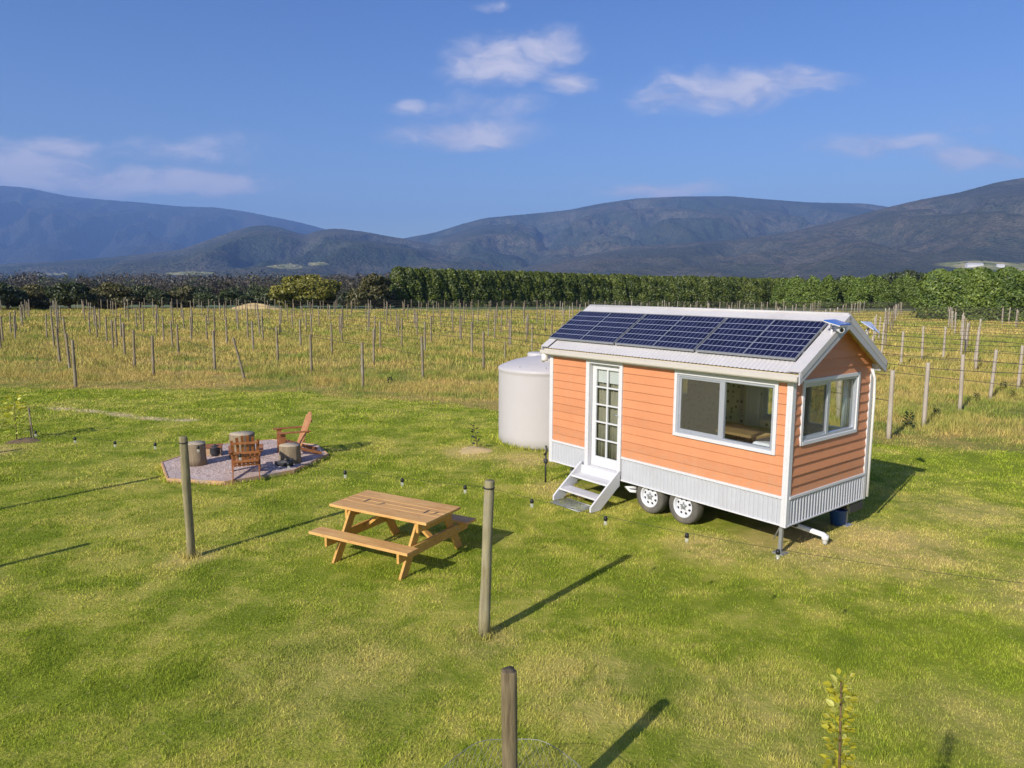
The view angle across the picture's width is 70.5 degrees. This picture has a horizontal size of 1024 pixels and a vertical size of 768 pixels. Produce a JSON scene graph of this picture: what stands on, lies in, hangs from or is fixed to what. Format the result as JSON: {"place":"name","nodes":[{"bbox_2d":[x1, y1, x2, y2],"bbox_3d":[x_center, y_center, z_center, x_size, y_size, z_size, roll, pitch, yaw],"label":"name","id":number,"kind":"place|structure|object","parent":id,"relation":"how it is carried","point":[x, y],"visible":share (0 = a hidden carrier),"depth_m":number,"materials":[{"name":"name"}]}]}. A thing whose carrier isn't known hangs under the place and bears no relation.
{"place":"outdoors","nodes":[
{"label":"outdoors","id":0,"kind":"place"},
{"bbox_2d":[0,186,323,263],"bbox_3d":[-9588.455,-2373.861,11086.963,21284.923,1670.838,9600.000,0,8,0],"label":"hills","id":1,"kind":"structure","parent":0,"point":[39,226],"depth_m":10385.36,"materials":[{"name":"plant"}]},
{"bbox_2d":[0,225,510,284],"bbox_3d":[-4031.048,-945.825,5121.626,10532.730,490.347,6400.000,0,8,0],"label":"hills","id":2,"kind":"structure","parent":0,"point":[266,249],"depth_m":4300.31,"materials":[{"name":"plant"}]},
{"bbox_2d":[1,304,981,311],"bbox_3d":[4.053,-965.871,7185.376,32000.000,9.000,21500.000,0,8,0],"label":"ground","id":3,"kind":"structure","parent":0,"point":[435,308],"depth_m":133.98,"materials":[{"name":"plant"}]},
{"bbox_2d":[0,282,27,309],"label":"tree","id":4,"kind":"object","parent":3,"relation":"on","point":[10,295],"visible":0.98,"depth_m":106.45,"materials":[{"name":"green plant"}]},
{"bbox_2d":[11,284,53,308],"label":"tree","id":5,"kind":"object","parent":3,"relation":"on","point":[38,298],"visible":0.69,"depth_m":112.46,"materials":[{"name":"green plant"}]},
{"bbox_2d":[44,281,98,309],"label":"tree","id":6,"kind":"object","parent":3,"relation":"on","point":[69,294],"visible":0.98,"depth_m":109.86,"materials":[{"name":"green plant"}]},
{"bbox_2d":[71,340,77,387],"bbox_3d":[-16.983,-0.692,28.125,0.123,2.019,0.126,-6,10,-37],"label":"vineyard post","id":7,"kind":"object","parent":3,"relation":"on","point":[74,365],"visible":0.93,"depth_m":28.08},
{"bbox_2d":[92,282,141,308],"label":"tree","id":8,"kind":"object","parent":3,"relation":"on","point":[116,293],"visible":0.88,"depth_m":115.15,"materials":[{"name":"green plant"}]},
{"bbox_2d":[129,285,153,307],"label":"tree","id":9,"kind":"object","parent":3,"relation":"on","point":[140,290],"visible":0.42,"depth_m":122.17,"materials":[{"name":"green plant"}]},
{"bbox_2d":[151,335,154,375],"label":"vineyard post","id":10,"kind":"object","parent":3,"relation":"on","point":[152,354],"visible":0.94,"depth_m":31.75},
{"bbox_2d":[145,289,172,306],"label":"tree","id":11,"kind":"object","parent":3,"relation":"on","point":[156,295],"visible":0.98,"depth_m":117.66,"materials":[{"name":"green plant"}]},
{"bbox_2d":[167,285,197,307],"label":"tree","id":12,"kind":"object","parent":3,"relation":"on","point":[184,295],"visible":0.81,"depth_m":121.80,"materials":[{"name":"green plant"}]},
{"bbox_2d":[0,270,394,305],"bbox_3d":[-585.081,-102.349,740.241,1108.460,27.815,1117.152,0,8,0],"label":"bare woodland","id":13,"kind":"object","parent":3,"relation":"on","point":[163,284],"visible":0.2,"depth_m":461.81,"materials":[{"name":"plant"}]},
{"bbox_2d":[192,292,217,308],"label":"tree","id":14,"kind":"object","parent":3,"relation":"on","point":[205,297],"visible":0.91,"depth_m":119.80,"materials":[{"name":"green plant"}]},
{"bbox_2d":[212,331,215,370],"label":"vineyard post","id":15,"kind":"object","parent":3,"relation":"on","point":[214,351],"visible":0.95,"depth_m":33.83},
{"bbox_2d":[214,291,238,307],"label":"tree","id":16,"kind":"object","parent":3,"relation":"on","point":[228,296],"visible":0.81,"depth_m":124.13,"materials":[{"name":"green plant"}]},
{"bbox_2d":[1,273,465,305],"bbox_3d":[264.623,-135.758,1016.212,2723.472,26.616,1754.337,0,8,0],"label":"green woodland","id":17,"kind":"object","parent":3,"relation":"on","point":[341,296],"visible":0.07,"depth_m":235.94,"materials":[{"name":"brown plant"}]},
{"bbox_2d":[232,338,245,378],"bbox_3d":[-11.577,-0.992,30.761,0.575,1.941,0.118,2,8,12],"label":"vineyard post","id":18,"kind":"object","parent":3,"relation":"on","point":[239,360],"visible":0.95,"depth_m":30.71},
{"bbox_2d":[233,295,255,305],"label":"tree","id":19,"kind":"object","parent":3,"relation":"on","point":[244,298],"visible":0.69,"depth_m":122.40,"materials":[{"name":"green plant"}]},
{"bbox_2d":[261,316,263,340],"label":"vineyard post","id":20,"kind":"object","parent":3,"relation":"on","point":[262,328],"visible":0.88,"depth_m":51.23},
{"bbox_2d":[144,299,419,354],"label":"trellis wires","id":21,"kind":"object","parent":20,"relation":"attached to","point":[302,322],"visible":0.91,"depth_m":44.93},
{"bbox_2d":[251,288,275,304],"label":"tree","id":22,"kind":"object","parent":3,"relation":"on","point":[262,295],"visible":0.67,"depth_m":130.23,"materials":[{"name":"green plant"}]},
{"bbox_2d":[267,274,341,307],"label":"broad tree","id":23,"kind":"object","parent":3,"relation":"on","point":[292,289],"visible":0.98,"depth_m":124.23,"materials":[{"name":"green plant"}]},
{"bbox_2d":[341,288,373,308],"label":"broad tree","id":24,"kind":"object","parent":3,"relation":"on","point":[354,295],"visible":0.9,"depth_m":125.43,"materials":[{"name":"green plant"}]},
{"bbox_2d":[361,342,363,387],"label":"vineyard post","id":25,"kind":"object","parent":3,"relation":"on","point":[362,367],"visible":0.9,"depth_m":28.41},
{"bbox_2d":[358,273,396,307],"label":"broad tree","id":26,"kind":"object","parent":3,"relation":"on","point":[377,287],"visible":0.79,"depth_m":127.97,"materials":[{"name":"green plant"}]},
{"bbox_2d":[420,336,423,378],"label":"vineyard post","id":27,"kind":"object","parent":3,"relation":"on","point":[422,359],"visible":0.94,"depth_m":31.42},
{"bbox_2d":[0,298,1003,320],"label":"distant vineyard posts","id":28,"kind":"object","parent":3,"relation":"on","point":[813,308],"visible":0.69,"depth_m":97.48,"materials":[{"name":"wood"}]},
{"bbox_2d":[509,320,511,347],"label":"vineyard post","id":29,"kind":"object","parent":3,"relation":"on","point":[510,332],"visible":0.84,"depth_m":47.02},
{"bbox_2d":[237,299,1023,386],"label":"trellis wires","id":30,"kind":"object","parent":29,"relation":"attached to","point":[551,324],"visible":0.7,"depth_m":25.85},
{"bbox_2d":[527,314,528,335],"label":"vineyard post","id":31,"kind":"object","parent":3,"relation":"on","point":[527,323],"visible":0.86,"depth_m":57.20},
{"bbox_2d":[298,300,1020,363],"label":"trellis wires","id":32,"kind":"object","parent":31,"relation":"attached to","point":[568,318],"visible":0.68,"depth_m":32.36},
{"bbox_2d":[388,266,807,307],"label":"cypress hedge","id":33,"kind":"object","parent":3,"relation":"on","point":[419,286],"visible":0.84,"depth_m":158.20,"materials":[{"name":"green plant"}]},
{"bbox_2d":[769,278,787,307],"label":"poplar tree","id":34,"kind":"object","parent":3,"relation":"on","point":[779,292],"visible":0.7,"depth_m":169.66,"materials":[{"name":"green plant"}]},
{"bbox_2d":[782,275,801,307],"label":"poplar tree","id":35,"kind":"object","parent":3,"relation":"on","point":[792,295],"visible":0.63,"depth_m":162.87,"materials":[{"name":"green plant"}]},
{"bbox_2d":[797,275,820,307],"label":"poplar tree","id":36,"kind":"object","parent":3,"relation":"on","point":[806,292],"visible":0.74,"depth_m":155.52,"materials":[{"name":"green plant"}]},
{"bbox_2d":[814,274,841,307],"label":"poplar tree","id":37,"kind":"object","parent":3,"relation":"on","point":[828,289],"visible":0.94,"depth_m":149.44,"materials":[{"name":"green plant"}]},
{"bbox_2d":[836,380,842,419],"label":"vineyard post","id":38,"kind":"object","parent":3,"relation":"on","point":[838,408],"visible":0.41,"depth_m":22.05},
{"bbox_2d":[837,275,853,307],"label":"poplar tree","id":39,"kind":"object","parent":3,"relation":"on","point":[844,283],"visible":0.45,"depth_m":153.25,"materials":[{"name":"green plant"}]},
{"bbox_2d":[845,277,871,307],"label":"poplar tree","id":40,"kind":"object","parent":3,"relation":"on","point":[858,291],"visible":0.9,"depth_m":147.69,"materials":[{"name":"green plant"}]},
{"bbox_2d":[863,274,880,307],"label":"poplar tree","id":41,"kind":"object","parent":3,"relation":"on","point":[871,281],"visible":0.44,"depth_m":150.04,"materials":[{"name":"green plant"}]},
{"bbox_2d":[872,280,897,307],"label":"poplar tree","id":42,"kind":"object","parent":3,"relation":"on","point":[885,291],"visible":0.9,"depth_m":147.82,"materials":[{"name":"green plant"}]},
{"bbox_2d":[880,271,899,284],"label":"gum tree","id":43,"kind":"object","parent":3,"relation":"on","point":[889,276],"visible":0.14,"depth_m":339.46,"materials":[{"name":"green plant"}]},
{"bbox_2d":[886,370,894,438],"bbox_3d":[10.103,0.624,19.357,0.123,1.990,0.162,-3,8,-20],"label":"vineyard post","id":44,"kind":"object","parent":3,"relation":"on","point":[890,407],"visible":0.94,"depth_m":19.31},
{"bbox_2d":[891,277,905,307],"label":"poplar tree","id":45,"kind":"object","parent":3,"relation":"on","point":[897,284],"visible":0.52,"depth_m":151.11,"materials":[{"name":"green plant"}]},
{"bbox_2d":[892,269,920,283],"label":"gum tree","id":46,"kind":"object","parent":3,"relation":"on","point":[912,273],"visible":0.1,"depth_m":322.38,"materials":[{"name":"green plant"}]},
{"bbox_2d":[899,276,923,307],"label":"poplar tree","id":47,"kind":"object","parent":3,"relation":"on","point":[911,288],"visible":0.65,"depth_m":149.99,"materials":[{"name":"green plant"}]},
{"bbox_2d":[921,362,929,426],"bbox_3d":[12.044,0.382,21.093,0.121,2.023,0.176,7,11,43],"label":"vineyard post","id":48,"kind":"object","parent":3,"relation":"on","point":[925,396],"visible":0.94,"depth_m":21.04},
{"bbox_2d":[958,354,964,410],"bbox_3d":[14.766,0.029,23.824,0.162,2.008,0.123,5,9,31],"label":"vineyard post","id":49,"kind":"object","parent":3,"relation":"on","point":[961,384],"visible":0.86,"depth_m":23.78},
{"bbox_2d":[909,266,1023,321],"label":"cypress hedge","id":50,"kind":"object","parent":3,"relation":"on","point":[981,287],"visible":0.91,"depth_m":86.56,"materials":[{"name":"green plant"}]},
{"bbox_2d":[988,349,997,398],"bbox_3d":[17.448,-0.274,26.305,0.176,1.957,0.121,6,9,35],"label":"vineyard post","id":51,"kind":"object","parent":3,"relation":"on","point":[990,395],"visible":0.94,"depth_m":26.25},
{"bbox_2d":[1016,345,1023,388],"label":"vineyard post","id":52,"kind":"object","parent":3,"relation":"on","point":[1020,366],"visible":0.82,"depth_m":28.89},
{"bbox_2d":[0,386,1023,767],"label":"lawn","id":53,"kind":"structure","parent":0,"point":[744,528],"depth_m":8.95,"materials":[{"name":"plant"}]},
{"bbox_2d":[5,437,40,443],"bbox_3d":[-12.559,1.441,18.715,0.842,0.060,0.851,0,8,0],"label":"mulch mound","id":54,"kind":"object","parent":53,"relation":"on","point":[25,440],"visible":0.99,"depth_m":18.55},
{"bbox_2d":[0,394,30,438],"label":"young tree","id":55,"kind":"object","parent":54,"relation":"on","point":[17,401],"visible":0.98,"depth_m":18.72,"materials":[{"name":"green plant"}]},
{"bbox_2d":[179,436,195,558],"bbox_3d":[-4.771,1.746,10.661,0.138,1.976,0.137,-3,8,-20],"label":"wooden post","id":56,"kind":"object","parent":53,"relation":"on","point":[187,497],"visible":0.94,"depth_m":10.61,"materials":[{"name":"wood"}]},
{"bbox_2d":[161,439,328,485],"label":"gravel patio","id":57,"kind":"structure","parent":53,"relation":"on","point":[218,469],"depth_m":15.75,"materials":[{"name":"gravel"}]},
{"bbox_2d":[188,441,207,466],"bbox_3d":[-7.002,1.533,16.050,0.507,0.482,0.504,0,8,0],"label":"stump seat","id":58,"kind":"object","parent":57,"relation":"on","point":[197,457],"visible":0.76,"depth_m":15.85,"materials":[{"name":"brown wood"}]},
{"bbox_2d":[229,431,255,459],"bbox_3d":[-6.229,1.407,16.704,0.589,0.562,0.599,0,8,0],"label":"stump seat","id":59,"kind":"object","parent":57,"relation":"on","point":[233,435],"visible":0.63,"depth_m":16.52,"materials":[{"name":"brown wood"}]},
{"bbox_2d":[228,435,262,480],"bbox_3d":[-5.571,1.453,15.184,0.712,0.885,0.968,-3,8,-20],"label":"garden chair","id":60,"kind":"object","parent":57,"relation":"on","point":[236,459],"visible":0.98,"depth_m":15.04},
{"bbox_2d":[274,458,292,466],"bbox_3d":[-5.076,1.701,15.954,0.564,0.190,0.154,5,9,29],"label":"metal wind guard","id":61,"kind":"object","parent":57,"relation":"on","point":[282,463],"visible":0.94,"depth_m":15.86,"materials":[{"name":"metal"}]},
{"bbox_2d":[279,442,301,463],"bbox_3d":[-4.979,1.552,16.268,0.498,0.402,0.499,0,8,0],"label":"stump seat","id":62,"kind":"object","parent":57,"relation":"on","point":[289,450],"visible":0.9,"depth_m":16.08,"materials":[{"name":"brown wood"}]},
{"bbox_2d":[273,411,321,453],"bbox_3d":[-5.051,1.154,17.040,1.020,0.984,0.750,-4,9,-26],"label":"garden chair","id":63,"kind":"object","parent":57,"relation":"on","point":[281,437],"visible":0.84,"depth_m":17.03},
{"bbox_2d":[309,490,475,579],"bbox_3d":[-1.764,2.190,10.924,1.800,0.752,1.740,5,9,29],"label":"picnic table","id":64,"kind":"object","parent":53,"relation":"on","point":[423,516],"visible":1,"depth_m":10.67,"materials":[{"name":"brown wood"}]},
{"bbox_2d":[459,446,492,453],"bbox_3d":[-0.883,1.599,17.873,0.884,0.070,0.893,0,8,0],"label":"mulch mound","id":65,"kind":"object","parent":53,"relation":"on","point":[470,449],"visible":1,"depth_m":17.69,"materials":[{"name":"wood"}]},
{"bbox_2d":[478,479,494,638],"bbox_3d":[-0.295,2.076,8.276,0.193,2.001,0.127,0,8,0],"label":"wooden post","id":66,"kind":"object","parent":53,"relation":"on","point":[485,590],"visible":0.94,"depth_m":8.22,"materials":[{"name":"wood"}]},
{"bbox_2d":[2,423,1019,582],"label":"festoon lights","id":67,"kind":"object","parent":66,"relation":"hanging from","point":[531,500],"visible":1,"depth_m":8.00,"materials":[{"name":"black plastic"}]},
{"bbox_2d":[501,666,517,767],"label":"wooden post","id":68,"kind":"object","parent":53,"relation":"on","point":[509,716],"visible":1,"depth_m":5.00,"materials":[{"name":"wood"}]},
{"bbox_2d":[444,738,580,767],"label":"wire guard","id":69,"kind":"object","parent":53,"relation":"on","point":[518,751],"visible":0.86,"depth_m":5.63,"materials":[{"name":"metal"}]},
{"bbox_2d":[498,351,549,450],"bbox_3d":[0.949,0.333,18.936,2.624,2.300,2.624,0,8,0],"label":"water tank","id":70,"kind":"object","parent":53,"relation":"on","point":[524,387],"visible":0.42,"depth_m":17.88,"materials":[{"name":"plastic"}]},
{"bbox_2d":[550,498,590,511],"bbox_3d":[1.117,2.230,13.405,0.438,0.019,0.768,-6,10,-38],"label":"wire mat","id":71,"kind":"object","parent":53,"relation":"on","point":[570,501],"visible":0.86,"depth_m":13.41,"materials":[{"name":"metal"}]},
{"bbox_2d":[553,461,619,512],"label":"entry steps","id":72,"kind":"structure","parent":53,"relation":"on","point":[610,481],"depth_m":13.52,"materials":[{"name":"grey paint"}]},
{"bbox_2d":[540,304,887,555],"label":"tiny house","id":73,"kind":"structure","parent":53,"relation":"on","point":[802,467],"depth_m":12.06,"materials":[{"name":"paint"}]},
{"bbox_2d":[591,364,618,470],"bbox_3d":[1.763,0.616,13.579,0.097,1.966,0.759,-6,10,-38],"label":"door","id":74,"kind":"structure","parent":73,"relation":"in","point":[605,462],"depth_m":13.70,"materials":[{"name":"white paint"}]},
{"bbox_2d":[597,382,617,459],"bbox_3d":[1.857,0.739,13.667,0.061,1.600,0.663,-6,10,-38],"label":"curtain","id":75,"kind":"object","parent":73,"relation":"hanging from","point":[612,429],"visible":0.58,"depth_m":13.71,"materials":[{"name":"fabric"}]},
{"bbox_2d":[598,369,618,384],"bbox_3d":[1.823,-0.175,13.515,0.044,0.332,0.660,-6,10,-38],"label":"roller blind","id":76,"kind":"object","parent":73,"relation":"attached to","point":[613,377],"visible":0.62,"depth_m":13.52,"materials":[{"name":"fabric"}]},
{"bbox_2d":[672,370,779,455],"bbox_3d":[3.353,0.416,11.500,0.098,1.101,1.911,-6,10,-38],"label":"window","id":77,"kind":"structure","parent":73,"relation":"in","point":[720,439],"depth_m":11.51,"materials":[{"name":"white paint"}]},
{"bbox_2d":[696,421,770,440],"bbox_3d":[4.226,1.214,13.544,0.870,0.790,1.300,-6,10,-38],"label":"kitchen bench","id":78,"kind":"object","parent":73,"relation":"on","point":[748,431],"visible":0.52,"depth_m":13.37,"materials":[{"name":"brown wood"}]},
{"bbox_2d":[745,386,760,426],"bbox_3d":[4.540,0.260,13.632,0.061,1.300,0.294,-6,10,-38],"label":"curtain","id":79,"kind":"object","parent":73,"relation":"hanging from","point":[752,409],"visible":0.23,"depth_m":13.64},
{"bbox_2d":[761,387,839,430],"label":"wall","id":80,"kind":"structure","parent":73,"relation":"in","point":[765,391],"depth_m":12.94,"materials":[{"name":"white paint"}]},
{"bbox_2d":[798,372,860,445],"bbox_3d":[4.937,0.361,11.285,1.731,0.991,0.098,-6,10,-38],"label":"window","id":81,"kind":"structure","parent":73,"relation":"in","point":[823,435],"depth_m":11.24,"materials":[{"name":"white paint"}]},
{"bbox_2d":[840,379,851,427],"bbox_3d":[5.480,0.339,11.891,0.224,1.020,0.061,-6,10,-38],"label":"curtain","id":82,"kind":"object","parent":73,"relation":"hanging from","point":[846,402],"visible":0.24,"depth_m":11.86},
{"bbox_2d":[829,508,847,525],"bbox_3d":[5.563,2.213,12.372,0.318,0.368,0.310,0,8,0],"label":"bucket","id":83,"kind":"object","parent":53,"relation":"on","point":[837,516],"visible":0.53,"depth_m":12.28,"materials":[{"name":"blue plastic"}]},
{"bbox_2d":[819,668,859,767],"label":"sapling","id":84,"kind":"object","parent":53,"relation":"on","point":[830,728],"visible":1,"depth_m":2.94,"materials":[{"name":"green plant"}]},
{"bbox_2d":[0,307,1023,453],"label":"vineyard ground","id":85,"kind":"structure","parent":0,"point":[939,440],"depth_m":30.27,"materials":[{"name":"plant"}]},
{"bbox_2d":[229,303,278,309],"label":"straw heap","id":86,"kind":"object","parent":85,"relation":"on","point":[253,306],"visible":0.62,"depth_m":114.54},
{"bbox_2d":[0,0,1023,237],"label":"sky","id":87,"kind":"structure","parent":0,"point":[392,118],"materials":[{"name":"blue"}]},
{"bbox_2d":[403,196,886,271],"bbox_3d":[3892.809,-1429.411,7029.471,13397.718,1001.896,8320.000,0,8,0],"label":"hills","id":88,"kind":"structure","parent":0,"point":[517,243],"depth_m":6436.82,"materials":[{"name":"plant"}]},
{"bbox_2d":[337,300,1019,352],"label":"trellis wires","id":89,"kind":"object","parent":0,"point":[863,329],"visible":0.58,"depth_m":37.21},
{"bbox_2d":[389,300,1015,342],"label":"trellis wires","id":90,"kind":"object","parent":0,"point":[858,323],"visible":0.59,"depth_m":44.95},
{"bbox_2d":[520,178,1023,281],"bbox_3d":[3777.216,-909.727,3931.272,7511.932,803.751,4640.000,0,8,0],"label":"hills","id":91,"kind":"structure","parent":0,"point":[984,225],"depth_m":3310.29,"materials":[{"name":"plant"}]},
{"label":"vineyard post","id":92,"kind":"object","parent":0,"visible":0},
{"bbox_2d":[194,299,889,400],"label":"trellis wires","id":93,"kind":"object","parent":92,"relation":"attached to","point":[456,336],"visible":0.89,"depth_m":44.71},
{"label":"vineyard post","id":94,"kind":"object","parent":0,"visible":0},
{"bbox_2d":[251,302,1023,373],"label":"trellis wires","id":95,"kind":"object","parent":94,"relation":"attached to","point":[556,330],"visible":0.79,"depth_m":22.15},
{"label":"vineyard post","id":96,"kind":"object","parent":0,"visible":0},
{"bbox_2d":[275,300,1021,354],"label":"trellis wires","id":97,"kind":"object","parent":96,"relation":"attached to","point":[566,321],"visible":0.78,"depth_m":29.42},
{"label":"vineyard post","id":98,"kind":"object","parent":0,"visible":0},
{"bbox_2d":[319,300,1023,343],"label":"trellis wires","id":99,"kind":"object","parent":98,"relation":"attached to","point":[570,315],"visible":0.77,"depth_m":35.97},
{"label":"vineyard post","id":100,"kind":"object","parent":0,"visible":0},
{"bbox_2d":[428,300,1023,337],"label":"trellis wires","id":101,"kind":"object","parent":100,"relation":"attached to","point":[854,318],"visible":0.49,"depth_m":51.41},
{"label":"vineyard post","id":102,"kind":"object","parent":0,"visible":0},
{"bbox_2d":[538,301,1011,326],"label":"trellis wires","id":103,"kind":"object","parent":102,"relation":"attached to","point":[828,311],"visible":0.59,"depth_m":65.14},
{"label":"vineyard post","id":104,"kind":"object","parent":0,"visible":0},
{"bbox_2d":[562,301,1010,316],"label":"trellis wires","id":105,"kind":"object","parent":104,"relation":"attached to","point":[838,310],"visible":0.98,"depth_m":70.64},
{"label":"vineyard post","id":106,"kind":"object","parent":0,"visible":0},
{"bbox_2d":[577,301,1023,323],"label":"trellis wires","id":107,"kind":"object","parent":106,"relation":"attached to","point":[852,310],"visible":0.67,"depth_m":72.83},
{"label":"vineyard post","id":108,"kind":"object","parent":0,"visible":0},
{"bbox_2d":[601,301,1023,314],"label":"trellis wires","id":109,"kind":"object","parent":108,"relation":"attached to","point":[797,307],"visible":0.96,"depth_m":82.91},
{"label":"vineyard post","id":110,"kind":"object","parent":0,"visible":0},
{"bbox_2d":[625,301,1023,320],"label":"trellis wires","id":111,"kind":"object","parent":110,"relation":"attached to","point":[877,315],"visible":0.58,"depth_m":76.81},
{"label":"vineyard post","id":112,"kind":"object","parent":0,"visible":0},
{"bbox_2d":[668,301,996,317],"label":"trellis wires","id":113,"kind":"object","parent":112,"relation":"attached to","point":[857,312],"visible":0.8,"depth_m":84.52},
{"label":"vineyard post","id":114,"kind":"object","parent":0,"visible":0},
{"bbox_2d":[713,301,1015,315],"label":"trellis wires","id":115,"kind":"object","parent":114,"relation":"attached to","point":[861,305],"visible":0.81,"depth_m":91.00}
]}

